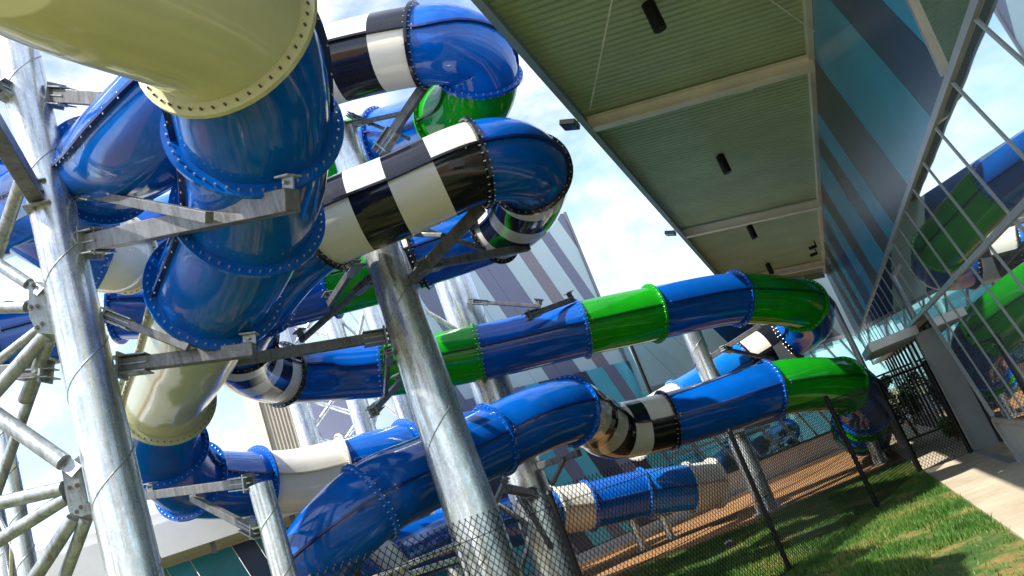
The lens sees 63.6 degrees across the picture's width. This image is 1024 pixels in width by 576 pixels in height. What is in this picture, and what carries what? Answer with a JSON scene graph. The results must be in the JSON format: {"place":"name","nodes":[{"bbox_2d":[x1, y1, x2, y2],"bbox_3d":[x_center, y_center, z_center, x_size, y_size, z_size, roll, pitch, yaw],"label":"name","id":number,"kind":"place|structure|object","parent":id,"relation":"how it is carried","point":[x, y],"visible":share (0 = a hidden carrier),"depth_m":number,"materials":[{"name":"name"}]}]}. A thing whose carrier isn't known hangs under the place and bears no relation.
{"place":"outdoors","nodes":[
{"label":"outdoors","id":0,"kind":"place"},
{"bbox_2d":[0,0,894,575],"label":"sky","id":1,"kind":"structure","parent":0,"point":[620,235],"materials":[{"name":"white"}]},
{"bbox_2d":[725,453,737,469],"bbox_3d":[7.902,6.152,28.293,1.164,1.422,1.240,-21,-15,0],"label":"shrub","id":2,"kind":"object","parent":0,"point":[733,464],"visible":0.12,"depth_m":28.02,"materials":[{"name":"green plant"}]},
{"bbox_2d":[755,432,777,456],"bbox_3d":[9.184,5.827,29.082,1.013,1.543,1.046,-7,-20,-41],"label":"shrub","id":3,"kind":"object","parent":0,"point":[765,445],"visible":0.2,"depth_m":29.31,"materials":[{"name":"green plant"}]},
{"bbox_2d":[774,423,799,448],"bbox_3d":[10.203,5.741,30.148,1.073,1.561,1.146,-27,-16,20],"label":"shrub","id":4,"kind":"object","parent":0,"point":[793,426],"visible":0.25,"depth_m":30.15,"materials":[{"name":"green plant"}]},
{"bbox_2d":[581,388,1014,575],"bbox_3d":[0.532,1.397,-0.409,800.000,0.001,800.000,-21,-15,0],"label":"ground","id":5,"kind":"structure","parent":0,"point":[669,544],"depth_m":20.09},
{"bbox_2d":[36,511,447,575],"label":"white roofed building","id":6,"kind":"structure","parent":5,"relation":"on","point":[215,547],"depth_m":16.52,"materials":[{"name":"grey metal"}]},
{"bbox_2d":[243,398,300,449],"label":"ribbed block","id":7,"kind":"structure","parent":5,"relation":"on","point":[272,428],"depth_m":27.02,"materials":[{"name":"white metal"}]},
{"bbox_2d":[279,322,354,446],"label":"support column","id":8,"kind":"structure","parent":5,"relation":"on","point":[306,424],"depth_m":19.41,"materials":[{"name":"metal"}]},
{"bbox_2d":[323,312,395,434],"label":"support column","id":9,"kind":"structure","parent":5,"relation":"on","point":[334,328],"depth_m":19.50,"materials":[{"name":"metal"}]},
{"bbox_2d":[361,305,461,575],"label":"support column","id":10,"kind":"structure","parent":5,"relation":"on","point":[373,317],"depth_m":19.47,"materials":[{"name":"metal"}]},
{"bbox_2d":[288,212,690,575],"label":"striped hall","id":11,"kind":"structure","parent":5,"relation":"on","point":[551,266],"depth_m":25.13,"materials":[{"name":"metal"}]},
{"bbox_2d":[621,519,651,553],"bbox_3d":[3.058,5.995,20.108,0.560,0.818,0.400,-21,-15,0],"label":"slide pedestal","id":12,"kind":"object","parent":5,"relation":"on","point":[637,535],"visible":0.55,"depth_m":20.02,"materials":[{"name":"metal"}]},
{"bbox_2d":[286,356,890,575],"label":"water slide","id":13,"kind":"object","parent":12,"relation":"on","point":[381,499],"visible":0.63,"depth_m":14.58,"materials":[{"name":"plastic"}]},
{"bbox_2d":[651,513,679,541],"bbox_3d":[3.809,5.873,20.331,0.560,0.641,0.400,-21,-15,0],"label":"slide pedestal","id":14,"kind":"object","parent":5,"relation":"on","point":[666,529],"visible":0.67,"depth_m":20.26,"materials":[{"name":"metal"}]},
{"bbox_2d":[579,420,912,568],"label":"kerb","id":15,"kind":"structure","parent":5,"relation":"on","point":[644,537],"depth_m":24.60,"materials":[{"name":"concrete"}]},
{"bbox_2d":[622,274,909,509],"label":"glazed wing","id":16,"kind":"structure","parent":5,"relation":"on","point":[654,366],"depth_m":28.09,"materials":[{"name":"glass"}]},
{"bbox_2d":[714,445,730,471],"bbox_3d":[6.916,6.710,29.281,5.779,1.552,2.734,-9,-19,-37],"label":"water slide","id":17,"kind":"object","parent":16,"relation":"on","point":[719,460],"visible":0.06,"depth_m":29.17,"materials":[{"name":"plastic"}]},
{"bbox_2d":[723,424,771,444],"bbox_3d":[8.982,5.931,30.715,1.920,2.350,1.826,-21,-15,0],"label":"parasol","id":18,"kind":"object","parent":16,"relation":"on","point":[767,426],"visible":0.15,"depth_m":30.20,"materials":[{"name":"fabric"}]},
{"bbox_2d":[696,418,799,463],"bbox_3d":[9.447,6.038,31.421,6.305,1.326,2.075,-7,-20,-41],"label":"water slide","id":19,"kind":"object","parent":16,"relation":"on","point":[775,436],"visible":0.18,"depth_m":31.10,"materials":[{"name":"plastic"}]},
{"bbox_2d":[866,440,889,465],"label":"support column","id":20,"kind":"structure","parent":5,"relation":"on","point":[876,454],"depth_m":18.97,"materials":[{"name":"metal"}]},
{"bbox_2d":[812,0,1023,463],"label":"leisure building","id":21,"kind":"structure","parent":5,"relation":"on","point":[920,106],"depth_m":9.46,"materials":[{"name":"blue metal"}]},
{"bbox_2d":[471,0,825,279],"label":"canopy","id":22,"kind":"object","parent":21,"relation":"attached to","point":[679,103],"visible":0.91,"depth_m":13.17,"materials":[{"name":"metal"}]},
{"bbox_2d":[559,118,579,130],"bbox_3d":[0.990,-2.658,13.262,0.406,0.181,0.320,-25,-16,16],"label":"floodlight","id":23,"kind":"object","parent":22,"relation":"attached to","point":[569,124],"visible":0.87,"depth_m":13.17,"materials":[{"name":"grey metal"}]},
{"bbox_2d":[641,0,666,33],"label":"downlight","id":24,"kind":"object","parent":22,"relation":"attached to","point":[656,21],"visible":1,"depth_m":9.89,"materials":[{"name":"black metal"}]},
{"bbox_2d":[664,230,675,235],"bbox_3d":[4.200,-1.458,21.530,0.406,0.181,0.320,-25,-16,16],"label":"floodlight","id":25,"kind":"object","parent":22,"relation":"attached to","point":[670,233],"visible":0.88,"depth_m":21.43,"materials":[{"name":"grey metal"}]},
{"bbox_2d":[716,153,731,174],"bbox_3d":[4.107,-2.413,16.018,0.170,0.400,0.170,-21,-15,0],"label":"downlight","id":26,"kind":"object","parent":22,"relation":"attached to","point":[721,159],"visible":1,"depth_m":15.96,"materials":[{"name":"black metal"}]},
{"bbox_2d":[746,224,757,239],"bbox_3d":[6.450,-1.513,22.171,0.170,0.400,0.170,-21,-15,0],"label":"downlight","id":27,"kind":"object","parent":22,"relation":"attached to","point":[751,231],"visible":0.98,"depth_m":22.11,"materials":[{"name":"black metal"}]},
{"bbox_2d":[765,263,773,273],"bbox_3d":[8.779,-0.656,28.098,0.170,0.400,0.170,-21,-15,0],"label":"downlight","id":28,"kind":"object","parent":22,"relation":"attached to","point":[769,268],"visible":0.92,"depth_m":28.04,"materials":[{"name":"black metal"}]},
{"bbox_2d":[808,241,816,249],"bbox_3d":[9.336,-1.318,25.656,0.246,0.213,0.110,-25,-16,16],"label":"security camera","id":29,"kind":"object","parent":22,"relation":"attached to","point":[812,247],"visible":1,"depth_m":25.61,"materials":[{"name":"black plastic"}]},
{"bbox_2d":[618,460,1023,575],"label":"lawn","id":30,"kind":"structure","parent":0,"point":[998,556],"depth_m":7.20,"materials":[{"name":"green plant"}]},
{"bbox_2d":[0,509,16,575],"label":"support column","id":31,"kind":"structure","parent":30,"relation":"on","point":[4,560],"depth_m":11.90,"materials":[{"name":"metal"}]},
{"bbox_2d":[0,429,36,575],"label":"support column","id":32,"kind":"structure","parent":30,"relation":"on","point":[22,552],"depth_m":11.44,"materials":[{"name":"metal"}]},
{"bbox_2d":[0,36,301,575],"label":"support column","id":33,"kind":"structure","parent":30,"relation":"on","point":[62,307],"depth_m":8.36,"materials":[{"name":"metal"}]},
{"bbox_2d":[0,76,176,259],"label":"water slide","id":34,"kind":"object","parent":33,"relation":"attached to","point":[109,143],"visible":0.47,"depth_m":7.91,"materials":[{"name":"plastic"}]},
{"bbox_2d":[0,300,59,364],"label":"water slide","id":35,"kind":"object","parent":34,"relation":"attached to","point":[14,327],"visible":0.08,"depth_m":12.47,"materials":[{"name":"plastic"}]},
{"bbox_2d":[0,159,169,294],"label":"water slide","id":36,"kind":"object","parent":34,"relation":"attached to","point":[120,270],"visible":0.18,"depth_m":11.53,"materials":[{"name":"plastic"}]},
{"bbox_2d":[0,0,470,521],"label":"water slide","id":37,"kind":"object","parent":33,"relation":"on","point":[240,93],"visible":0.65,"depth_m":6.90,"materials":[{"name":"plastic"}]},
{"bbox_2d":[143,472,298,575],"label":"support column","id":38,"kind":"structure","parent":30,"relation":"on","point":[268,528],"depth_m":10.20,"materials":[{"name":"metal"}]},
{"bbox_2d":[237,86,530,575],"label":"support column","id":39,"kind":"structure","parent":30,"relation":"on","point":[460,479],"depth_m":11.12,"materials":[{"name":"metal"}]},
{"bbox_2d":[372,542,470,575],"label":"pipe rail","id":40,"kind":"object","parent":39,"relation":"on","point":[427,567],"visible":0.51,"depth_m":10.00,"materials":[{"name":"metal"}]},
{"bbox_2d":[323,0,522,177],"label":"water slide","id":41,"kind":"object","parent":39,"relation":"on","point":[461,61],"visible":0.47,"depth_m":11.28,"materials":[{"name":"plastic"}]},
{"bbox_2d":[103,116,834,460],"bbox_3d":[0.886,0.747,16.376,8.256,5.862,14.178,-32,-19,35],"label":"water slide","id":42,"kind":"object","parent":39,"relation":"on","point":[513,176],"visible":0.73,"depth_m":13.81,"materials":[{"name":"plastic"}]},
{"bbox_2d":[425,273,582,575],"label":"support column","id":43,"kind":"structure","parent":30,"relation":"on","point":[462,303],"depth_m":15.78,"materials":[{"name":"metal"}]},
{"bbox_2d":[308,360,972,575],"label":"chain link fence","id":44,"kind":"object","parent":30,"relation":"on","point":[771,526],"visible":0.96,"depth_m":9.70,"materials":[{"name":"black metal"}]},
{"bbox_2d":[682,324,785,516],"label":"support column","id":45,"kind":"structure","parent":30,"relation":"on","point":[702,357],"depth_m":18.37,"materials":[{"name":"metal"}]},
{"bbox_2d":[890,424,1023,540],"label":"path","id":46,"kind":"structure","parent":0,"point":[980,482],"depth_m":11.09,"materials":[{"name":"concrete"}]},
{"bbox_2d":[834,301,903,449],"bbox_3d":[8.777,2.090,20.806,0.392,4.298,0.150,-27,-16,21],"label":"downpipe","id":47,"kind":"object","parent":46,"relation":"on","point":[849,337],"visible":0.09,"depth_m":20.92,"materials":[{"name":"grey metal"}]},
{"bbox_2d":[879,372,923,435],"bbox_3d":[10.845,3.173,22.672,1.392,1.918,1.043,-21,-15,0],"label":"shrub","id":48,"kind":"object","parent":46,"relation":"on","point":[906,403],"visible":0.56,"depth_m":22.54,"materials":[{"name":"green plant"}]},
{"bbox_2d":[877,362,939,452],"bbox_3d":[9.821,3.111,21.174,1.750,1.875,0.030,-25,-16,16],"label":"bar railing","id":49,"kind":"object","parent":46,"relation":"on","point":[894,370],"visible":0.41,"depth_m":21.07,"materials":[{"name":"grey metal"}]},
{"bbox_2d":[937,415,959,440],"bbox_3d":[9.288,2.889,17.263,0.619,0.585,0.624,-21,-15,0],"label":"shrub","id":50,"kind":"object","parent":46,"relation":"on","point":[950,428],"visible":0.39,"depth_m":17.18,"materials":[{"name":"green plant"}]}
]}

